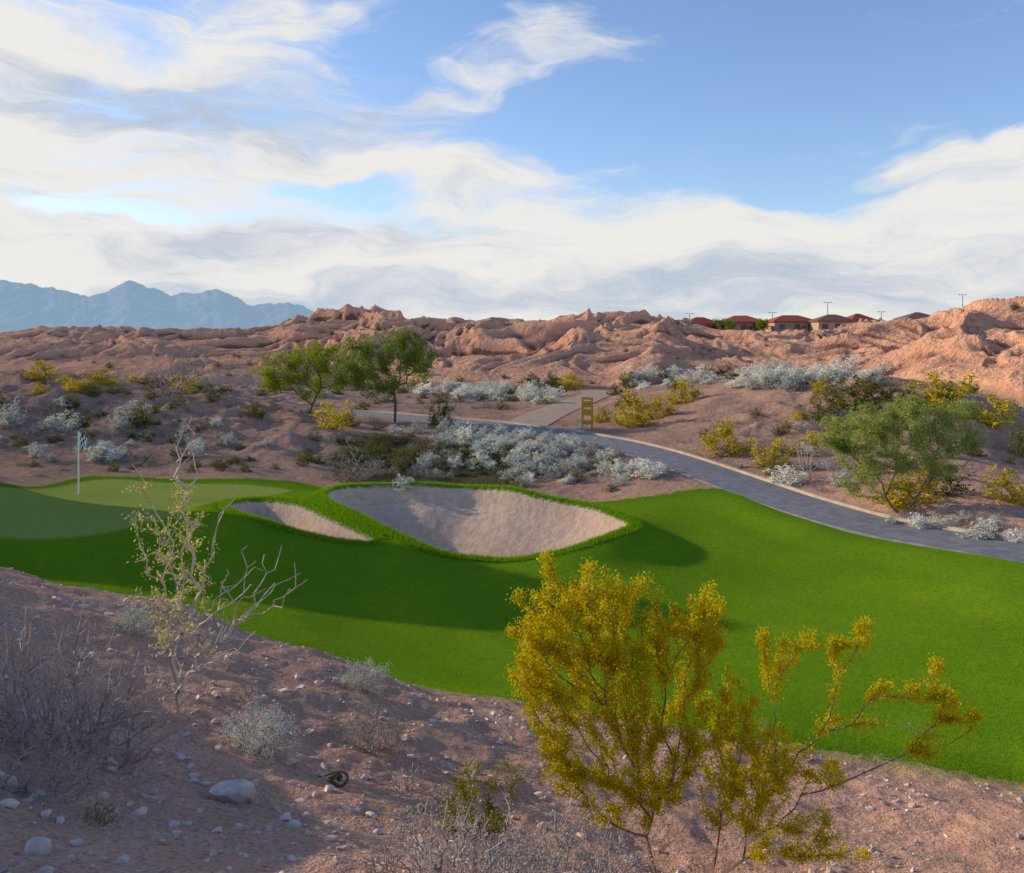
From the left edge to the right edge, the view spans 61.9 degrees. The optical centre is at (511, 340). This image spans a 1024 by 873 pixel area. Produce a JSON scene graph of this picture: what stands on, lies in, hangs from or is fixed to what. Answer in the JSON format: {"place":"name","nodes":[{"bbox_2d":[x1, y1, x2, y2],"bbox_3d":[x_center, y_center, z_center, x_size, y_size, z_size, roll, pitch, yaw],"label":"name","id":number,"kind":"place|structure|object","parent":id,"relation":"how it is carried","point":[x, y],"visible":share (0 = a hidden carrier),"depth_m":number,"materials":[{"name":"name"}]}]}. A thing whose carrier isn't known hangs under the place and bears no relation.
{"place":"outdoors","nodes":[
{"label":"outdoors","id":0,"kind":"place"},
{"bbox_2d":[0,280,313,331],"bbox_3d":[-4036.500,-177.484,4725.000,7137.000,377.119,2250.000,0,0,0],"label":"distant mountains","id":1,"kind":"structure","parent":0,"point":[134,305],"depth_m":4522.77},
{"bbox_2d":[217,481,642,562],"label":"bunker lip grass","id":2,"kind":"structure","parent":0,"point":[325,500],"depth_m":23.83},
{"bbox_2d":[0,296,1023,872],"bbox_3d":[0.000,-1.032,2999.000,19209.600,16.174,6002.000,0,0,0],"label":"ground","id":3,"kind":"structure","parent":0,"point":[778,572],"depth_m":19.61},
{"bbox_2d":[0,798,19,807],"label":"rock","id":4,"kind":"object","parent":3,"relation":"on","point":[10,803],"visible":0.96,"depth_m":4.38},
{"bbox_2d":[7,775,18,788],"bbox_3d":[-2.761,2.429,4.699,0.072,0.074,0.069,0,0,-36],"label":"rock","id":5,"kind":"object","parent":3,"relation":"on","point":[12,781],"visible":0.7,"depth_m":4.69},
{"bbox_2d":[0,396,28,427],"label":"sagebrush","id":6,"kind":"object","parent":3,"relation":"on","point":[15,419],"visible":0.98,"depth_m":40.26,"materials":[{"name":"grey plant"}]},
{"bbox_2d":[0,604,71,759],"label":"dry shrub","id":7,"kind":"object","parent":3,"relation":"on","point":[12,719],"visible":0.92,"depth_m":5.15,"materials":[{"name":"grey plant"}]},
{"bbox_2d":[24,837,51,855],"bbox_3d":[-2.179,2.328,3.925,0.122,0.076,0.085,0,0,0],"label":"rock","id":8,"kind":"object","parent":3,"relation":"on","point":[36,846],"visible":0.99,"depth_m":3.92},
{"bbox_2d":[21,356,59,380],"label":"rabbitbrush","id":9,"kind":"object","parent":3,"relation":"on","point":[43,369],"visible":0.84,"depth_m":51.60,"materials":[{"name":"yellow plant"}]},
{"bbox_2d":[44,409,83,432],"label":"sagebrush","id":10,"kind":"object","parent":3,"relation":"on","point":[70,424],"visible":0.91,"depth_m":41.08,"materials":[{"name":"grey plant"}]},
{"bbox_2d":[0,728,137,810],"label":"dry shrub","id":11,"kind":"object","parent":3,"relation":"on","point":[71,774],"visible":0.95,"depth_m":4.70,"materials":[{"name":"grey plant"}]},
{"bbox_2d":[69,839,81,846],"bbox_3d":[-2.068,2.386,4.049,0.049,0.034,0.079,0,0,-43],"label":"rock","id":12,"kind":"object","parent":3,"relation":"on","point":[76,843],"visible":1,"depth_m":4.04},
{"bbox_2d":[78,431,86,493],"bbox_3d":[-14.641,4.210,29.118,0.346,2.250,0.073,0,0,4],"label":"golf flag","id":13,"kind":"object","parent":3,"relation":"on","point":[82,439],"visible":0.94,"depth_m":29.10,"materials":[{"name":"fabric"}]},
{"bbox_2d":[76,410,93,427],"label":"creosote shrub","id":14,"kind":"object","parent":3,"relation":"on","point":[84,424],"visible":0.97,"depth_m":42.09,"materials":[{"name":"green plant"}]},
{"bbox_2d":[82,378,106,396],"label":"creosote shrub","id":15,"kind":"object","parent":3,"relation":"on","point":[91,392],"visible":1,"depth_m":46.87,"materials":[{"name":"green plant"}]},
{"bbox_2d":[68,797,121,825],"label":"grass tuft","id":16,"kind":"object","parent":3,"relation":"on","point":[103,818],"visible":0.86,"depth_m":4.48,"materials":[{"name":"grey plant"}]},
{"bbox_2d":[0,588,191,778],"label":"dry shrub","id":17,"kind":"object","parent":3,"relation":"on","point":[76,686],"visible":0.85,"depth_m":5.40,"materials":[{"name":"grey plant"}]},
{"bbox_2d":[77,367,122,385],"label":"rabbitbrush","id":18,"kind":"object","parent":3,"relation":"on","point":[99,375],"visible":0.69,"depth_m":49.93,"materials":[{"name":"yellow plant"}]},
{"bbox_2d":[86,440,119,462],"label":"sagebrush","id":19,"kind":"object","parent":3,"relation":"on","point":[110,457],"visible":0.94,"depth_m":36.27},
{"bbox_2d":[115,854,128,863],"bbox_3d":[-1.791,2.388,3.926,0.055,0.038,0.058,0,0,0],"label":"rock","id":20,"kind":"object","parent":3,"relation":"on","point":[124,859],"visible":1,"depth_m":3.91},
{"bbox_2d":[62,674,184,772],"bbox_3d":[-2.548,2.505,5.598,0.725,0.613,0.628,0,0,-31],"label":"dry shrub","id":21,"kind":"object","parent":3,"relation":"on","point":[128,756],"visible":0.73,"depth_m":5.59,"materials":[{"name":"grey plant"}]},
{"bbox_2d":[112,602,152,635],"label":"burro bush","id":22,"kind":"object","parent":3,"relation":"on","point":[132,629],"visible":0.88,"depth_m":8.84,"materials":[{"name":"grey plant"}]},
{"bbox_2d":[118,398,153,417],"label":"sagebrush","id":23,"kind":"object","parent":3,"relation":"on","point":[134,404],"visible":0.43,"depth_m":42.31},
{"bbox_2d":[131,806,146,815],"bbox_3d":[-2.066,2.617,4.718,0.048,0.057,0.106,0,0,40],"label":"rock","id":24,"kind":"object","parent":3,"relation":"on","point":[140,811],"visible":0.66,"depth_m":4.72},
{"bbox_2d":[128,396,157,428],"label":"creosote shrub","id":25,"kind":"object","parent":3,"relation":"on","point":[137,422],"visible":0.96,"depth_m":40.93,"materials":[{"name":"green plant"}]},
{"bbox_2d":[139,345,203,395],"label":"dead brush","id":26,"kind":"object","parent":3,"relation":"on","point":[178,386],"visible":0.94,"depth_m":47.95,"materials":[{"name":"grey plant"}]},
{"bbox_2d":[164,373,205,394],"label":"rabbitbrush","id":27,"kind":"object","parent":3,"relation":"on","point":[190,389],"visible":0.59,"depth_m":54.16,"materials":[{"name":"yellow plant"}]},
{"bbox_2d":[163,341,216,387],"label":"dead brush","id":28,"kind":"object","parent":3,"relation":"on","point":[205,380],"visible":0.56,"depth_m":62.52,"materials":[{"name":"grey plant"}]},
{"bbox_2d":[185,437,207,456],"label":"sagebrush","id":29,"kind":"object","parent":3,"relation":"on","point":[196,443],"visible":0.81,"depth_m":36.95,"materials":[{"name":"grey plant"}]},
{"bbox_2d":[196,388,227,402],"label":"creosote shrub","id":30,"kind":"object","parent":3,"relation":"on","point":[209,397],"visible":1,"depth_m":48.19,"materials":[{"name":"green plant"}]},
{"bbox_2d":[121,416,306,712],"bbox_3d":[-2.477,1.880,7.045,1.567,2.542,0.657,0,0,0],"label":"desert willow sapling","id":31,"kind":"object","parent":3,"relation":"on","point":[194,668],"visible":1,"depth_m":7.08,"materials":[{"name":"green plant"}]},
{"bbox_2d":[209,779,255,803],"bbox_3d":[-1.764,2.862,5.397,0.274,0.103,0.210,0,0,0],"label":"rock","id":32,"kind":"object","parent":3,"relation":"on","point":[236,791],"visible":0.97,"depth_m":5.35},
{"bbox_2d":[232,680,266,703],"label":"burro bush","id":33,"kind":"object","parent":3,"relation":"on","point":[248,694],"visible":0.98,"depth_m":7.86,"materials":[{"name":"grey plant"}]},
{"bbox_2d":[242,402,268,418],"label":"creosote shrub","id":34,"kind":"object","parent":3,"relation":"on","point":[254,409],"visible":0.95,"depth_m":44.97,"materials":[{"name":"green plant"}]},
{"bbox_2d":[208,695,306,764],"bbox_3d":[-2.007,3.100,6.780,0.813,0.484,0.652,0,0,0],"label":"burro bush","id":35,"kind":"object","parent":3,"relation":"on","point":[243,731],"visible":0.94,"depth_m":6.75,"materials":[{"name":"grey plant"}]},
{"bbox_2d":[244,792,286,809],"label":"dry tuft","id":36,"kind":"object","parent":3,"relation":"on","point":[269,799],"visible":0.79,"depth_m":5.35,"materials":[{"name":"grey plant"}]},
{"bbox_2d":[279,812,291,821],"bbox_3d":[-1.393,2.923,5.220,0.093,0.049,0.060,0,0,-33],"label":"rock","id":37,"kind":"object","parent":3,"relation":"on","point":[286,816],"visible":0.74,"depth_m":5.21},
{"bbox_2d":[247,336,357,412],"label":"palo verde tree","id":38,"kind":"object","parent":3,"relation":"on","point":[274,382],"visible":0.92,"depth_m":49.49,"materials":[{"name":"green plant"}]},
{"bbox_2d":[312,399,353,429],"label":"rabbitbrush","id":39,"kind":"object","parent":3,"relation":"on","point":[334,417],"visible":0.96,"depth_m":43.26,"materials":[{"name":"yellow plant"}]},
{"bbox_2d":[324,771,348,787],"bbox_3d":[-1.315,3.288,6.409,0.177,0.112,0.093,0,0,0],"label":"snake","id":40,"kind":"object","parent":3,"relation":"on","point":[337,775],"visible":1,"depth_m":6.40,"materials":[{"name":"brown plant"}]},
{"bbox_2d":[326,437,374,482],"bbox_3d":[-6.367,4.719,33.606,1.887,1.905,1.679,0,0,-8],"label":"dead brush","id":41,"kind":"object","parent":3,"relation":"on","point":[344,472],"visible":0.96,"depth_m":33.62,"materials":[{"name":"grey plant"}]},
{"bbox_2d":[340,407,361,426],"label":"creosote shrub","id":42,"kind":"object","parent":3,"relation":"on","point":[351,421],"visible":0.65,"depth_m":45.18,"materials":[{"name":"green plant"}]},
{"bbox_2d":[334,657,389,695],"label":"burro bush","id":43,"kind":"object","parent":3,"relation":"on","point":[372,678],"visible":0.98,"depth_m":9.41,"materials":[{"name":"grey plant"}]},
{"bbox_2d":[339,697,413,756],"bbox_3d":[-1.207,3.468,7.579,0.690,0.503,0.616,0,0,0],"label":"burro bush","id":44,"kind":"object","parent":3,"relation":"on","point":[372,730],"visible":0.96,"depth_m":7.59,"materials":[{"name":"grey plant"}]},
{"bbox_2d":[328,322,438,423],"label":"palo verde tree","id":45,"kind":"object","parent":3,"relation":"on","point":[368,371],"visible":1,"depth_m":47.72,"materials":[{"name":"green plant"}]},
{"bbox_2d":[337,835,432,872],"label":"dry shrub","id":46,"kind":"object","parent":3,"relation":"on","point":[385,859],"visible":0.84,"depth_m":3.44,"materials":[{"name":"grey plant"}]},
{"bbox_2d":[378,761,426,790],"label":"burro bush","id":47,"kind":"object","parent":3,"relation":"on","point":[403,778],"visible":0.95,"depth_m":6.80,"materials":[{"name":"grey plant"}]},
{"bbox_2d":[392,473,413,492],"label":"sagebrush","id":48,"kind":"object","parent":3,"relation":"on","point":[405,487],"visible":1,"depth_m":27.77,"materials":[{"name":"grey plant"}]},
{"bbox_2d":[428,397,455,425],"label":"creosote shrub","id":49,"kind":"object","parent":3,"relation":"on","point":[434,419],"visible":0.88,"depth_m":47.02,"materials":[{"name":"green plant"}]},
{"bbox_2d":[358,783,563,872],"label":"dry shrub","id":50,"kind":"object","parent":3,"relation":"on","point":[421,865],"visible":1,"depth_m":3.45,"materials":[{"name":"grey plant"}]},
{"bbox_2d":[449,419,478,444],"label":"brittlebush","id":51,"kind":"object","parent":3,"relation":"on","point":[462,438],"visible":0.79,"depth_m":40.70,"materials":[{"name":"grey plant"}]},
{"bbox_2d":[427,756,519,842],"bbox_3d":[-0.284,3.231,5.946,0.676,0.650,0.545,0,0,0],"label":"creosote seedling","id":52,"kind":"object","parent":3,"relation":"on","point":[462,787],"visible":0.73,"depth_m":5.94,"materials":[{"name":"green plant"}]},
{"bbox_2d":[29,375,958,448],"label":"rabbitbrush patch","id":53,"kind":"object","parent":3,"relation":"on","point":[77,386],"visible":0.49,"depth_m":44.82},
{"bbox_2d":[0,307,1008,493],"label":"sagebrush patch","id":54,"kind":"object","parent":3,"relation":"on","point":[789,383],"visible":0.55,"depth_m":38.69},
{"bbox_2d":[487,752,526,794],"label":"creosote seedling","id":55,"kind":"object","parent":3,"relation":"on","point":[513,773],"visible":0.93,"depth_m":7.59,"materials":[{"name":"green plant"}]},
{"bbox_2d":[0,301,1020,491],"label":"creosote shrub patch","id":56,"kind":"object","parent":3,"relation":"on","point":[379,450],"visible":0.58,"depth_m":39.96,"materials":[{"name":"green plant"}]},
{"bbox_2d":[0,567,1022,872],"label":"gravel","id":57,"kind":"structure","parent":3,"relation":"on","point":[192,775],"depth_m":7.08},
{"bbox_2d":[1,322,1023,530],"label":"burro brush patch","id":58,"kind":"object","parent":3,"relation":"on","point":[483,405],"visible":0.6,"depth_m":36.70,"materials":[{"name":"grey plant"}]},
{"bbox_2d":[556,371,586,388],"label":"rabbitbrush","id":59,"kind":"object","parent":3,"relation":"on","point":[570,382],"visible":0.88,"depth_m":85.80,"materials":[{"name":"yellow plant"}]},
{"bbox_2d":[490,789,664,872],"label":"dry shrub","id":60,"kind":"object","parent":3,"relation":"on","point":[558,853],"visible":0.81,"depth_m":3.75,"materials":[{"name":"grey plant"}]},
{"bbox_2d":[581,397,592,428],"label":"wooden trail sign","id":61,"kind":"object","parent":3,"relation":"on","point":[586,412],"visible":0.88,"depth_m":45.62,"materials":[{"name":"yellow wood"}]},
{"bbox_2d":[593,402,615,422],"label":"rabbitbrush","id":62,"kind":"object","parent":3,"relation":"on","point":[599,419],"visible":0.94,"depth_m":48.55,"materials":[{"name":"yellow plant"}]},
{"bbox_2d":[613,386,637,408],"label":"creosote shrub","id":63,"kind":"object","parent":3,"relation":"on","point":[625,399],"visible":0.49,"depth_m":54.36,"materials":[{"name":"green plant"}]},
{"bbox_2d":[607,387,659,427],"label":"rabbitbrush","id":64,"kind":"object","parent":3,"relation":"on","point":[637,417],"visible":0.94,"depth_m":45.95,"materials":[{"name":"yellow plant"}]},
{"bbox_2d":[631,457,663,478],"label":"brittlebush","id":65,"kind":"object","parent":3,"relation":"on","point":[645,470],"visible":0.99,"depth_m":32.41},
{"bbox_2d":[636,396,677,419],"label":"rabbitbrush","id":66,"kind":"object","parent":3,"relation":"on","point":[663,415],"visible":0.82,"depth_m":48.80,"materials":[{"name":"yellow plant"}]},
{"bbox_2d":[664,377,704,404],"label":"rabbitbrush","id":67,"kind":"object","parent":3,"relation":"on","point":[684,397],"visible":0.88,"depth_m":52.62,"materials":[{"name":"yellow plant"}]},
{"bbox_2d":[409,352,1003,531],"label":"brittlebush patch","id":68,"kind":"object","parent":3,"relation":"on","point":[531,393],"visible":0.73,"depth_m":51.90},
{"bbox_2d":[713,316,725,329],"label":"garden tree","id":69,"kind":"object","parent":3,"relation":"on","point":[719,323],"visible":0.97,"depth_m":199.48,"materials":[{"name":"green plant"}]},
{"bbox_2d":[706,402,733,426],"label":"dead brush","id":70,"kind":"object","parent":3,"relation":"on","point":[719,415],"visible":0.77,"depth_m":42.21,"materials":[{"name":"grey plant"}]},
{"bbox_2d":[700,417,749,456],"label":"rabbitbrush","id":71,"kind":"object","parent":3,"relation":"on","point":[727,433],"visible":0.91,"depth_m":36.30,"materials":[{"name":"yellow plant"}]},
{"bbox_2d":[722,318,737,329],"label":"garden tree","id":72,"kind":"object","parent":3,"relation":"on","point":[729,323],"visible":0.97,"depth_m":197.83,"materials":[{"name":"green plant"}]},
{"bbox_2d":[722,323,764,330],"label":"walls","id":73,"kind":"structure","parent":3,"relation":"on","point":[738,325],"depth_m":204.53,"materials":[{"name":"paint"}]},
{"bbox_2d":[724,315,759,322],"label":"roof","id":74,"kind":"structure","parent":73,"relation":"on","point":[743,319],"depth_m":205.62,"materials":[{"name":"red tile"}]},
{"bbox_2d":[504,548,986,872],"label":"creosote bush","id":75,"kind":"object","parent":3,"relation":"on","point":[700,633],"visible":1,"depth_m":6.24,"materials":[{"name":"yellow plant"}]},
{"bbox_2d":[754,318,768,330],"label":"garden tree","id":76,"kind":"object","parent":3,"relation":"on","point":[761,324],"visible":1,"depth_m":199.62,"materials":[{"name":"green plant"}]},
{"bbox_2d":[747,436,793,468],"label":"rabbitbrush","id":77,"kind":"object","parent":3,"relation":"on","point":[770,455],"visible":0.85,"depth_m":33.64,"materials":[{"name":"yellow plant"}]},
{"bbox_2d":[763,461,808,485],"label":"brittlebush","id":78,"kind":"object","parent":3,"relation":"on","point":[787,474],"visible":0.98,"depth_m":31.00,"materials":[{"name":"grey plant"}]},
{"bbox_2d":[765,322,808,331],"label":"walls","id":79,"kind":"structure","parent":3,"relation":"on","point":[773,326],"depth_m":208.45,"materials":[{"name":"paint"}]},
{"bbox_2d":[768,315,811,321],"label":"roof","id":80,"kind":"structure","parent":79,"relation":"on","point":[789,318],"depth_m":209.55,"materials":[{"name":"red tile"}]},
{"bbox_2d":[792,425,819,478],"bbox_3d":[10.909,4.143,31.660,0.965,2.136,0.954,0,0,-6],"label":"dead brush","id":81,"kind":"object","parent":3,"relation":"on","point":[806,461],"visible":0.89,"depth_m":31.65,"materials":[{"name":"grey plant"}]},
{"bbox_2d":[798,391,841,421],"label":"creosote shrub","id":82,"kind":"object","parent":3,"relation":"on","point":[821,410],"visible":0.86,"depth_m":40.37,"materials":[{"name":"green plant"}]},
{"bbox_2d":[809,321,855,331],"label":"walls","id":83,"kind":"structure","parent":3,"relation":"on","point":[817,325],"depth_m":202.50,"materials":[{"name":"paint"}]},
{"bbox_2d":[808,314,858,321],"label":"roof","id":84,"kind":"structure","parent":83,"relation":"on","point":[831,317],"depth_m":203.36,"materials":[{"name":"brown tile"}]},
{"bbox_2d":[826,468,852,486],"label":"sagebrush","id":85,"kind":"object","parent":3,"relation":"on","point":[834,482],"visible":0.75,"depth_m":29.89,"materials":[{"name":"grey plant"}]},
{"bbox_2d":[821,370,873,411],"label":"creosote shrub","id":86,"kind":"object","parent":3,"relation":"on","point":[855,390],"visible":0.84,"depth_m":40.77,"materials":[{"name":"green plant"}]},
{"bbox_2d":[860,371,895,400],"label":"creosote shrub","id":87,"kind":"object","parent":3,"relation":"on","point":[876,386],"visible":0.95,"depth_m":40.75,"materials":[{"name":"green plant"}]},
{"bbox_2d":[881,511,900,523],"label":"sagebrush","id":88,"kind":"object","parent":3,"relation":"on","point":[891,519],"visible":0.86,"depth_m":24.58,"materials":[{"name":"grey plant"}]},
{"bbox_2d":[815,391,996,513],"bbox_3d":[12.006,3.444,26.161,5.567,3.805,2.364,0,0,0],"label":"mesquite tree","id":89,"kind":"object","parent":3,"relation":"on","point":[842,443],"visible":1,"depth_m":25.93,"materials":[{"name":"green plant"}]},
{"bbox_2d":[868,467,946,511],"bbox_3d":[12.191,4.580,26.604,2.188,1.428,2.180,0,0,8],"label":"rabbitbrush","id":90,"kind":"object","parent":3,"relation":"on","point":[909,492],"visible":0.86,"depth_m":26.29,"materials":[{"name":"yellow plant"}]},
{"bbox_2d":[906,512,930,528],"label":"brittlebush","id":91,"kind":"object","parent":3,"relation":"on","point":[917,521],"visible":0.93,"depth_m":23.81,"materials":[{"name":"grey plant"}]},
{"bbox_2d":[902,370,978,407],"bbox_3d":[19.988,2.321,39.867,3.254,1.888,3.187,0,0,32],"label":"rabbitbrush","id":92,"kind":"object","parent":3,"relation":"on","point":[941,390],"visible":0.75,"depth_m":39.80,"materials":[{"name":"yellow plant"}]},
{"bbox_2d":[913,461,977,497],"bbox_3d":[13.932,4.443,27.495,1.964,1.286,1.595,0,0,40],"label":"creosote shrub","id":93,"kind":"object","parent":3,"relation":"on","point":[946,485],"visible":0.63,"depth_m":27.30,"materials":[{"name":"green plant"}]},
{"bbox_2d":[953,516,1002,539],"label":"brittlebush","id":94,"kind":"object","parent":3,"relation":"on","point":[981,532],"visible":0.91,"depth_m":22.21,"materials":[{"name":"grey plant"}]},
{"bbox_2d":[968,387,1021,428],"bbox_3d":[21.616,3.051,38.489,2.367,1.929,2.375,0,0,43],"label":"rabbitbrush","id":95,"kind":"object","parent":3,"relation":"on","point":[1000,407],"visible":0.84,"depth_m":38.23,"materials":[{"name":"yellow plant"}]},
{"bbox_2d":[976,464,1023,505],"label":"rabbitbrush","id":96,"kind":"object","parent":3,"relation":"on","point":[1004,482],"visible":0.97,"depth_m":26.19,"materials":[{"name":"yellow plant"}]},
{"bbox_2d":[1002,527,1023,542],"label":"brittlebush","id":97,"kind":"object","parent":3,"relation":"on","point":[1013,535],"visible":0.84,"depth_m":21.73,"materials":[{"name":"grey plant"}]},
{"bbox_2d":[1006,423,1023,457],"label":"creosote shrub","id":98,"kind":"object","parent":3,"relation":"on","point":[1018,445],"visible":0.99,"depth_m":35.00,"materials":[{"name":"green plant"}]},
{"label":"walls","id":99,"kind":"object","parent":3,"relation":"on","visible":0},
{"bbox_2d":[689,317,714,323],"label":"roof","id":100,"kind":"structure","parent":99,"relation":"on","point":[699,320],"depth_m":202.92,"materials":[{"name":"red tile"}]},
{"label":"walls","id":101,"kind":"object","parent":3,"relation":"on","visible":0},
{"bbox_2d":[848,314,874,319],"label":"roof","id":102,"kind":"structure","parent":101,"relation":"on","point":[857,316],"depth_m":210.29,"materials":[{"name":"red tile"}]},
{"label":"walls","id":103,"kind":"object","parent":3,"relation":"on","visible":0},
{"bbox_2d":[892,312,929,319],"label":"roof","id":104,"kind":"structure","parent":103,"relation":"on","point":[916,315],"depth_m":212.31,"materials":[{"name":"brown tile"}]},
{"bbox_2d":[0,0,1023,320],"label":"sky","id":105,"kind":"structure","parent":0,"point":[528,160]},
{"bbox_2d":[509,389,611,425],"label":"side path","id":106,"kind":"structure","parent":0,"point":[548,415],"depth_m":57.42,"materials":[{"name":"concrete"}]},
{"bbox_2d":[152,386,1023,562],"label":"cart path","id":107,"kind":"structure","parent":0,"point":[821,509],"depth_m":28.59,"materials":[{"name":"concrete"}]},
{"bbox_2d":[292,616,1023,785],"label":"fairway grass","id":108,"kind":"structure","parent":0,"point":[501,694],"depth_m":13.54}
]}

